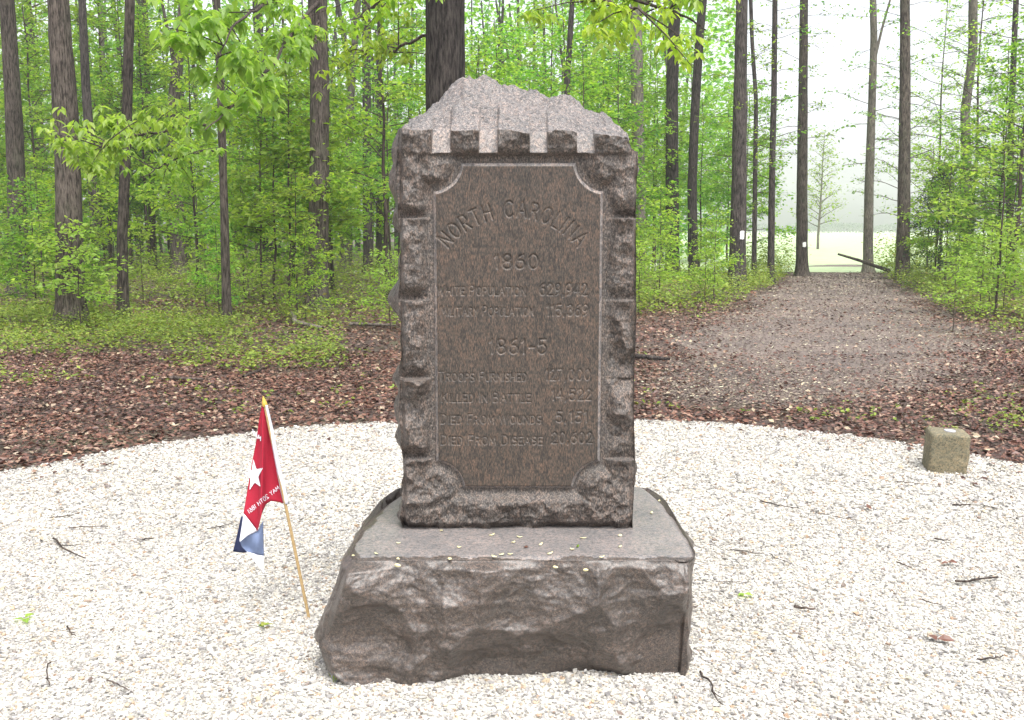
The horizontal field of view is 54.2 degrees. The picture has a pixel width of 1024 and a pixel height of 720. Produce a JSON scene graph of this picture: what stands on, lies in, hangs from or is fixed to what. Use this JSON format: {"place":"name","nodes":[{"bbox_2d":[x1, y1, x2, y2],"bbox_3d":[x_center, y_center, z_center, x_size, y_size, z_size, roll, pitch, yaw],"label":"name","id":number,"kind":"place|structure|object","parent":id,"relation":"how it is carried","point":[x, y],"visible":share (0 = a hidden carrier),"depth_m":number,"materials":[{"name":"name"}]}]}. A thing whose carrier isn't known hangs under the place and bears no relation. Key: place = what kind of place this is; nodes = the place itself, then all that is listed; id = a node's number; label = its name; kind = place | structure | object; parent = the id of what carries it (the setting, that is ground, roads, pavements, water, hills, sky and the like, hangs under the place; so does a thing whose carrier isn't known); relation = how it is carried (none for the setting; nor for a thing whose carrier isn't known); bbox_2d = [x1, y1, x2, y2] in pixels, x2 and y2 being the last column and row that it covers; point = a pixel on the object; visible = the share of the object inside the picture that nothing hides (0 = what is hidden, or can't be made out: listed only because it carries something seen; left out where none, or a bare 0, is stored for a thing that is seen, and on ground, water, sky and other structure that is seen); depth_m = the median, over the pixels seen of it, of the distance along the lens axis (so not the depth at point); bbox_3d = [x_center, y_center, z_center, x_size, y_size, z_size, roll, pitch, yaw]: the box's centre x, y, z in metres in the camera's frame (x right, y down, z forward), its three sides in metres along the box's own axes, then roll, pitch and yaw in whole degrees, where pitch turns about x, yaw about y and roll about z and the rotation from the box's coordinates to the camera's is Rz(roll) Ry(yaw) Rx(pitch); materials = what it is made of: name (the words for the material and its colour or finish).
{"place":"outdoors","nodes":[
{"label":"outdoors","id":0,"kind":"place"},
{"bbox_2d":[0,418,1023,719],"bbox_3d":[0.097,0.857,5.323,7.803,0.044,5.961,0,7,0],"label":"gravel","id":1,"kind":"structure","parent":0,"point":[542,690],"depth_m":4.39,"materials":[{"name":"white gravel"}]},
{"bbox_2d":[233,396,309,617],"bbox_3d":[-0.964,0.602,3.951,0.316,0.929,0.070,0,7,3],"label":"flag","id":2,"kind":"object","parent":1,"relation":"on","point":[266,484],"visible":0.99,"depth_m":3.95,"materials":[{"name":"red fabric"}]},
{"bbox_2d":[314,74,694,685],"bbox_3d":[-0.017,0.013,3.764,1.376,2.163,1.069,0,7,0],"label":"granite monument","id":3,"kind":"object","parent":1,"relation":"on","point":[511,298],"visible":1,"depth_m":3.61,"materials":[{"name":"grey stone"}]},
{"bbox_2d":[922,426,970,473],"bbox_3d":[2.812,0.609,6.485,0.245,0.320,0.244,4,10,13],"label":"stone post","id":4,"kind":"object","parent":1,"relation":"on","point":[946,450],"visible":0.85,"depth_m":6.38,"materials":[{"name":"stone"}]},
{"bbox_2d":[0,231,1023,484],"bbox_3d":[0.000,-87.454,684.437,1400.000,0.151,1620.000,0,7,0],"label":"ground","id":5,"kind":"structure","parent":0,"point":[652,342],"depth_m":10.14,"materials":[{"name":"brown plant"}]},
{"bbox_2d":[0,0,33,298],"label":"tree","id":6,"kind":"object","parent":5,"relation":"on","point":[14,144],"visible":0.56,"depth_m":21.97,"materials":[{"name":"brown plant"}]},
{"bbox_2d":[0,0,53,183],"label":"sapling","id":7,"kind":"object","parent":5,"relation":"on","point":[23,104],"visible":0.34,"depth_m":31.39,"materials":[{"name":"green plant"}]},
{"bbox_2d":[0,174,54,298],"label":"sapling","id":8,"kind":"object","parent":5,"relation":"on","point":[17,247],"visible":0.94,"depth_m":15.75,"materials":[{"name":"green plant"}]},
{"bbox_2d":[0,177,54,302],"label":"sapling","id":9,"kind":"object","parent":5,"relation":"on","point":[26,195],"visible":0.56,"depth_m":18.89,"materials":[{"name":"green plant"}]},
{"bbox_2d":[0,170,88,304],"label":"sapling","id":10,"kind":"object","parent":5,"relation":"on","point":[20,208],"visible":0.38,"depth_m":19.47,"materials":[{"name":"green plant"}]},
{"bbox_2d":[0,0,115,276],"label":"sapling","id":11,"kind":"object","parent":5,"relation":"on","point":[26,90],"visible":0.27,"depth_m":30.17,"materials":[{"name":"green plant"}]},
{"bbox_2d":[6,213,118,329],"bbox_3d":[-7.053,-1.381,15.716,1.434,1.841,1.428,1,7,7],"label":"seedling","id":12,"kind":"object","parent":5,"relation":"on","point":[43,244],"visible":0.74,"depth_m":15.48,"materials":[{"name":"green plant"}]},
{"bbox_2d":[21,163,116,291],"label":"sapling","id":13,"kind":"object","parent":5,"relation":"on","point":[90,184],"visible":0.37,"depth_m":17.40,"materials":[{"name":"green plant"}]},
{"bbox_2d":[47,0,92,327],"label":"tree","id":14,"kind":"object","parent":5,"relation":"on","point":[68,192],"visible":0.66,"depth_m":15.77,"materials":[{"name":"brown plant"}]},
{"bbox_2d":[0,17,147,221],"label":"sapling","id":15,"kind":"object","parent":5,"relation":"on","point":[133,204],"visible":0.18,"depth_m":35.94,"materials":[{"name":"green plant"}]},
{"bbox_2d":[21,128,143,256],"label":"sapling","id":16,"kind":"object","parent":5,"relation":"on","point":[113,193],"visible":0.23,"depth_m":21.56,"materials":[{"name":"green plant"}]},
{"bbox_2d":[35,221,133,330],"bbox_3d":[-6.347,-1.210,14.962,1.339,1.726,1.345,1,7,4],"label":"seedling","id":17,"kind":"object","parent":5,"relation":"on","point":[102,273],"visible":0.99,"depth_m":14.86,"materials":[{"name":"green plant"}]},
{"bbox_2d":[2,0,169,272],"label":"sapling","id":18,"kind":"object","parent":5,"relation":"on","point":[74,8],"visible":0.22,"depth_m":34.52,"materials":[{"name":"green plant"}]},
{"bbox_2d":[78,0,106,282],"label":"tree","id":19,"kind":"object","parent":5,"relation":"on","point":[85,76],"visible":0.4,"depth_m":28.14,"materials":[{"name":"brown plant"}]},
{"bbox_2d":[33,0,207,268],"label":"sapling","id":20,"kind":"object","parent":5,"relation":"on","point":[115,64],"visible":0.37,"depth_m":32.48,"materials":[{"name":"green plant"}]},
{"bbox_2d":[116,0,134,319],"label":"tree","id":21,"kind":"object","parent":5,"relation":"on","point":[124,184],"visible":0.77,"depth_m":16.89,"materials":[{"name":"brown plant"}]},
{"bbox_2d":[36,0,233,325],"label":"tree","id":22,"kind":"object","parent":5,"relation":"on","point":[115,144],"visible":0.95,"depth_m":12.81,"materials":[{"name":"green plant"}]},
{"bbox_2d":[115,227,181,305],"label":"sapling","id":23,"kind":"object","parent":5,"relation":"on","point":[146,237],"visible":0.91,"depth_m":19.80,"materials":[{"name":"green plant"}]},
{"bbox_2d":[79,0,235,275],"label":"sapling","id":24,"kind":"object","parent":5,"relation":"on","point":[193,105],"visible":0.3,"depth_m":32.48,"materials":[{"name":"green plant"}]},
{"bbox_2d":[100,1,235,214],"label":"sapling","id":25,"kind":"object","parent":5,"relation":"on","point":[134,54],"visible":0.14,"depth_m":38.21,"materials":[{"name":"green plant"}]},
{"bbox_2d":[108,30,236,226],"bbox_3d":[-11.937,-7.223,35.441,4.154,8.351,5.478,0,7,-1],"label":"sapling","id":26,"kind":"object","parent":5,"relation":"on","point":[200,202],"visible":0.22,"depth_m":34.83,"materials":[{"name":"green plant"}]},
{"bbox_2d":[161,0,189,275],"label":"tree","id":27,"kind":"object","parent":5,"relation":"on","point":[182,258],"visible":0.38,"depth_m":32.87,"materials":[{"name":"brown plant"}]},
{"bbox_2d":[104,25,268,296],"bbox_3d":[-7.094,-4.610,22.881,3.712,6.425,3.371,4,9,30],"label":"sapling","id":28,"kind":"object","parent":5,"relation":"on","point":[197,183],"visible":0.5,"depth_m":22.71,"materials":[{"name":"green plant"}]},
{"bbox_2d":[154,136,219,276],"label":"sapling","id":29,"kind":"object","parent":5,"relation":"on","point":[182,226],"visible":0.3,"depth_m":29.87,"materials":[{"name":"green plant"}]},
{"bbox_2d":[187,221,244,320],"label":"sapling","id":30,"kind":"object","parent":5,"relation":"on","point":[216,267],"visible":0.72,"depth_m":16.96,"materials":[{"name":"green plant"}]},
{"bbox_2d":[194,146,279,298],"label":"sapling","id":31,"kind":"object","parent":5,"relation":"on","point":[242,243],"visible":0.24,"depth_m":22.73,"materials":[{"name":"green plant"}]},
{"bbox_2d":[146,0,334,310],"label":"tree","id":32,"kind":"object","parent":5,"relation":"on","point":[240,62],"visible":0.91,"depth_m":12.17,"materials":[{"name":"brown plant"}]},
{"bbox_2d":[175,56,329,303],"bbox_3d":[-5.187,-3.564,20.245,2.756,4.977,2.554,1,7,5],"label":"sapling","id":33,"kind":"object","parent":5,"relation":"on","point":[244,160],"visible":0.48,"depth_m":20.19,"materials":[{"name":"green plant"}]},
{"bbox_2d":[202,63,349,303],"bbox_3d":[-5.000,-3.600,20.695,2.929,4.959,3.162,2,8,15],"label":"sapling","id":34,"kind":"object","parent":5,"relation":"on","point":[274,157],"visible":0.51,"depth_m":20.33,"materials":[{"name":"green plant"}]},
{"bbox_2d":[213,3,366,290],"bbox_3d":[-5.820,-5.466,25.636,3.711,7.461,4.894,0,7,2],"label":"sapling","id":35,"kind":"object","parent":5,"relation":"on","point":[265,129],"visible":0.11,"depth_m":25.41,"materials":[{"name":"green plant"}]},
{"bbox_2d":[210,44,370,305],"bbox_3d":[-4.508,-3.604,19.880,3.053,5.169,3.296,2,8,12],"label":"sapling","id":36,"kind":"object","parent":5,"relation":"on","point":[289,153],"visible":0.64,"depth_m":19.55,"materials":[{"name":"green plant"}]},
{"bbox_2d":[255,170,352,314],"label":"sapling","id":37,"kind":"object","parent":5,"relation":"on","point":[312,235],"visible":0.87,"depth_m":17.73,"materials":[{"name":"green plant"}]},
{"bbox_2d":[280,225,346,320],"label":"sapling","id":38,"kind":"object","parent":5,"relation":"on","point":[303,240],"visible":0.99,"depth_m":16.87,"materials":[{"name":"green plant"}]},
{"bbox_2d":[276,125,375,288],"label":"sapling","id":39,"kind":"object","parent":5,"relation":"on","point":[344,231],"visible":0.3,"depth_m":24.51,"materials":[{"name":"green plant"}]},
{"bbox_2d":[338,0,360,270],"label":"tree","id":40,"kind":"object","parent":5,"relation":"on","point":[357,7],"visible":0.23,"depth_m":36.00,"materials":[{"name":"brown plant"}]},
{"bbox_2d":[362,0,373,274],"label":"tree","id":41,"kind":"object","parent":5,"relation":"on","point":[367,245],"visible":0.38,"depth_m":34.30,"materials":[{"name":"brown plant"}]},
{"bbox_2d":[0,0,747,262],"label":"woods","id":42,"kind":"object","parent":5,"relation":"on","point":[338,11],"visible":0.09,"depth_m":56.02,"materials":[{"name":"green plant"}]},
{"bbox_2d":[281,0,469,303],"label":"sapling","id":43,"kind":"object","parent":5,"relation":"on","point":[383,128],"visible":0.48,"depth_m":20.46,"materials":[{"name":"green plant"}]},
{"bbox_2d":[356,246,397,329],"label":"sapling","id":44,"kind":"object","parent":5,"relation":"on","point":[389,280],"visible":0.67,"depth_m":15.35,"materials":[{"name":"green plant"}]},
{"bbox_2d":[332,40,425,280],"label":"sapling","id":45,"kind":"object","parent":5,"relation":"on","point":[411,106],"visible":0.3,"depth_m":27.64,"materials":[{"name":"green plant"}]},
{"bbox_2d":[358,6,425,203],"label":"sapling","id":46,"kind":"object","parent":5,"relation":"on","point":[421,50],"visible":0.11,"depth_m":35.99,"materials":[{"name":"green plant"}]},
{"bbox_2d":[465,32,522,83],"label":"sapling","id":47,"kind":"object","parent":5,"relation":"on","point":[508,71],"visible":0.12,"depth_m":23.63,"materials":[{"name":"green plant"}]},
{"bbox_2d":[465,7,554,93],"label":"sapling","id":48,"kind":"object","parent":5,"relation":"on","point":[517,39],"visible":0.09,"depth_m":27.16,"materials":[{"name":"green plant"}]},
{"bbox_2d":[0,230,1023,432],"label":"undergrowth","id":49,"kind":"object","parent":5,"relation":"on","point":[158,321],"visible":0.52,"depth_m":17.10,"materials":[{"name":"green plant"}]},
{"bbox_2d":[285,0,740,111],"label":"tree","id":50,"kind":"object","parent":5,"relation":"on","point":[445,62],"visible":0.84,"depth_m":10.02,"materials":[{"name":"green plant"}]},
{"bbox_2d":[508,0,597,96],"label":"sapling","id":51,"kind":"object","parent":5,"relation":"on","point":[533,46],"visible":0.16,"depth_m":33.58,"materials":[{"name":"green plant"}]},
{"bbox_2d":[517,0,658,177],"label":"sapling","id":52,"kind":"object","parent":5,"relation":"on","point":[559,35],"visible":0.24,"depth_m":27.11,"materials":[{"name":"green plant"}]},
{"bbox_2d":[537,32,648,235],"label":"sapling","id":53,"kind":"object","parent":5,"relation":"on","point":[587,75],"visible":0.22,"depth_m":24.00,"materials":[{"name":"green plant"}]},
{"bbox_2d":[552,22,683,194],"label":"sapling","id":54,"kind":"object","parent":5,"relation":"on","point":[627,98],"visible":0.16,"depth_m":30.42,"materials":[{"name":"green plant"}]},
{"bbox_2d":[577,49,674,240],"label":"sapling","id":55,"kind":"object","parent":5,"relation":"on","point":[628,124],"visible":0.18,"depth_m":28.20,"materials":[{"name":"green plant"}]},
{"bbox_2d":[563,33,695,239],"bbox_3d":[2.472,-5.140,25.748,3.451,6.578,3.800,-7,10,-41],"label":"sapling","id":56,"kind":"object","parent":5,"relation":"on","point":[637,108],"visible":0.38,"depth_m":25.30,"materials":[{"name":"green plant"}]},
{"bbox_2d":[565,0,706,217],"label":"sapling","id":57,"kind":"object","parent":5,"relation":"on","point":[660,91],"visible":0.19,"depth_m":33.06,"materials":[{"name":"green plant"}]},
{"bbox_2d":[630,2,648,279],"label":"tree","id":58,"kind":"object","parent":5,"relation":"on","point":[637,95],"visible":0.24,"depth_m":30.09,"materials":[{"name":"brown plant"}]},
{"bbox_2d":[623,76,702,269],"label":"sapling","id":59,"kind":"object","parent":5,"relation":"on","point":[681,176],"visible":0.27,"depth_m":34.22,"materials":[{"name":"green plant"}]},
{"bbox_2d":[636,197,692,293],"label":"sapling","id":60,"kind":"object","parent":5,"relation":"on","point":[670,229],"visible":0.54,"depth_m":22.42,"materials":[{"name":"green plant"}]},
{"bbox_2d":[636,184,693,301],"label":"sapling","id":61,"kind":"object","parent":5,"relation":"on","point":[671,242],"visible":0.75,"depth_m":20.78,"materials":[{"name":"green plant"}]},
{"bbox_2d":[621,25,710,261],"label":"sapling","id":62,"kind":"object","parent":5,"relation":"on","point":[657,87],"visible":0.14,"depth_m":45.24,"materials":[{"name":"green plant"}]},
{"bbox_2d":[664,0,680,274],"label":"tree","id":63,"kind":"object","parent":5,"relation":"on","point":[672,171],"visible":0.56,"depth_m":32.14,"materials":[{"name":"brown plant"}]},
{"bbox_2d":[649,27,732,260],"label":"sapling","id":64,"kind":"object","parent":5,"relation":"on","point":[702,99],"visible":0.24,"depth_m":45.71,"materials":[{"name":"green plant"}]},
{"bbox_2d":[687,0,706,279],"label":"tree","id":65,"kind":"object","parent":5,"relation":"on","point":[694,137],"visible":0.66,"depth_m":31.28,"materials":[{"name":"brown plant"}]},
{"bbox_2d":[648,91,751,266],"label":"sapling","id":66,"kind":"object","parent":5,"relation":"on","point":[702,195],"visible":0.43,"depth_m":34.78,"materials":[{"name":"green plant"}]},
{"bbox_2d":[694,208,743,301],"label":"sapling","id":67,"kind":"object","parent":5,"relation":"on","point":[719,250],"visible":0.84,"depth_m":21.17,"materials":[{"name":"green plant"}]},
{"bbox_2d":[679,83,780,261],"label":"sapling","id":68,"kind":"object","parent":5,"relation":"on","point":[712,147],"visible":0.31,"depth_m":44.60,"materials":[{"name":"green plant"}]},
{"bbox_2d":[693,0,788,288],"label":"tree","id":69,"kind":"object","parent":5,"relation":"on","point":[738,214],"visible":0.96,"depth_m":25.58,"materials":[{"name":"brown plant"}]},
{"bbox_2d":[697,81,795,216],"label":"sapling","id":70,"kind":"object","parent":5,"relation":"on","point":[750,164],"visible":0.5,"depth_m":33.75,"materials":[{"name":"green plant"}]},
{"bbox_2d":[707,0,800,277],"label":"tree","id":71,"kind":"object","parent":5,"relation":"on","point":[755,166],"visible":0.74,"depth_m":29.38,"materials":[{"name":"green plant"}]},
{"bbox_2d":[698,77,809,243],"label":"sapling","id":72,"kind":"object","parent":5,"relation":"on","point":[787,228],"visible":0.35,"depth_m":35.12,"materials":[{"name":"green plant"}]},
{"bbox_2d":[720,0,830,282],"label":"tree","id":73,"kind":"object","parent":5,"relation":"on","point":[771,214],"visible":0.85,"depth_m":28.82,"materials":[{"name":"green plant"}]},
{"bbox_2d":[763,0,849,276],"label":"tree","id":74,"kind":"object","parent":5,"relation":"on","point":[801,266],"visible":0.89,"depth_m":32.79,"materials":[{"name":"brown plant"}]},
{"bbox_2d":[684,222,986,232],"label":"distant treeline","id":75,"kind":"object","parent":5,"relation":"on","point":[840,226],"visible":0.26,"depth_m":490.64,"materials":[{"name":"green plant"}]},
{"bbox_2d":[814,0,931,272],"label":"tree","id":76,"kind":"object","parent":5,"relation":"on","point":[875,40],"visible":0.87,"depth_m":35.20,"materials":[{"name":"grey plant"}]},
{"bbox_2d":[847,38,953,263],"bbox_3d":[14.968,-7.833,38.521,4.027,8.840,3.598,1,7,5],"label":"sapling","id":77,"kind":"object","parent":5,"relation":"on","point":[891,142],"visible":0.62,"depth_m":38.37,"materials":[{"name":"green plant"}]},
{"bbox_2d":[853,0,960,280],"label":"tree","id":78,"kind":"object","parent":5,"relation":"on","point":[904,169],"visible":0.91,"depth_m":29.75,"materials":[{"name":"brown plant"}]},
{"bbox_2d":[887,140,977,270],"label":"sapling","id":79,"kind":"object","parent":5,"relation":"on","point":[917,166],"visible":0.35,"depth_m":30.46,"materials":[{"name":"green plant"}]},
{"bbox_2d":[893,149,976,280],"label":"sapling","id":80,"kind":"object","parent":5,"relation":"on","point":[921,233],"visible":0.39,"depth_m":27.67,"materials":[{"name":"green plant"}]},
{"bbox_2d":[875,0,996,265],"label":"sapling","id":81,"kind":"object","parent":5,"relation":"on","point":[941,93],"visible":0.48,"depth_m":38.87,"materials":[{"name":"green plant"}]},
{"bbox_2d":[903,167,977,279],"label":"cedar tree","id":82,"kind":"object","parent":5,"relation":"on","point":[928,228],"visible":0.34,"depth_m":30.11,"materials":[{"name":"green plant"}]},
{"bbox_2d":[906,141,986,288],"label":"sapling","id":83,"kind":"object","parent":5,"relation":"on","point":[921,243],"visible":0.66,"depth_m":24.73,"materials":[{"name":"green plant"}]},
{"bbox_2d":[926,251,1000,331],"bbox_3d":[6.835,-1.014,15.184,0.982,1.266,0.986,1,7,8],"label":"seedling","id":84,"kind":"object","parent":5,"relation":"on","point":[963,281],"visible":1,"depth_m":15.12,"materials":[{"name":"green plant"}]},
{"bbox_2d":[906,34,1023,276],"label":"sapling","id":85,"kind":"object","parent":5,"relation":"on","point":[931,216],"visible":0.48,"depth_m":25.95,"materials":[{"name":"green plant"}]},
{"bbox_2d":[911,0,1023,264],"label":"sapling","id":86,"kind":"object","parent":5,"relation":"on","point":[966,54],"visible":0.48,"depth_m":32.97,"materials":[{"name":"green plant"}]},
{"bbox_2d":[912,102,1023,317],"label":"sapling","id":87,"kind":"object","parent":5,"relation":"on","point":[964,203],"visible":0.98,"depth_m":17.82,"materials":[{"name":"green plant"}]},
{"bbox_2d":[925,0,1015,273],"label":"tree","id":88,"kind":"object","parent":5,"relation":"on","point":[972,12],"visible":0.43,"depth_m":32.97,"materials":[{"name":"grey plant"}]},
{"bbox_2d":[925,0,1021,285],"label":"tree","id":89,"kind":"object","parent":5,"relation":"on","point":[1014,25],"visible":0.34,"depth_m":28.18,"materials":[{"name":"green plant"}]},
{"bbox_2d":[926,0,1023,299],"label":"sapling","id":90,"kind":"object","parent":5,"relation":"on","point":[1020,180],"visible":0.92,"depth_m":22.05,"materials":[{"name":"green plant"}]},
{"bbox_2d":[929,113,1023,292],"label":"sapling","id":91,"kind":"object","parent":5,"relation":"on","point":[991,193],"visible":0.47,"depth_m":24.32,"materials":[{"name":"green plant"}]},
{"bbox_2d":[947,231,1023,316],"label":"seedling","id":92,"kind":"object","parent":5,"relation":"on","point":[995,272],"visible":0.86,"depth_m":17.81,"materials":[{"name":"green plant"}]},
{"bbox_2d":[960,3,1023,286],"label":"sapling","id":93,"kind":"object","parent":5,"relation":"on","point":[1005,106],"visible":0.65,"depth_m":24.91,"materials":[{"name":"green plant"}]},
{"bbox_2d":[964,224,1023,314],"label":"sapling","id":94,"kind":"object","parent":5,"relation":"on","point":[1009,252],"visible":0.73,"depth_m":18.08,"materials":[{"name":"green plant"}]},
{"bbox_2d":[0,0,1023,230],"label":"sky","id":95,"kind":"structure","parent":0,"point":[854,32],"materials":[{"name":"white"}]},
{"bbox_2d":[347,232,1022,272],"bbox_3d":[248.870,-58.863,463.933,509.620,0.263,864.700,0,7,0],"label":"field","id":96,"kind":"structure","parent":0,"point":[832,245],"depth_m":72.15,"materials":[{"name":"green plant"}]},
{"bbox_2d":[786,128,847,248],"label":"tree","id":97,"kind":"object","parent":96,"relation":"on","point":[821,183],"visible":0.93,"depth_m":72.84,"materials":[{"name":"green plant"}]},
{"bbox_2d":[893,3,1005,246],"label":"sapling","id":98,"kind":"object","parent":96,"relation":"on","point":[944,93],"visible":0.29,"depth_m":40.02,"materials":[{"name":"green plant"}]},
{"bbox_2d":[636,264,1023,415],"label":"path","id":99,"kind":"structure","parent":0,"point":[856,363],"depth_m":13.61,"materials":[{"name":"grey gravel"}]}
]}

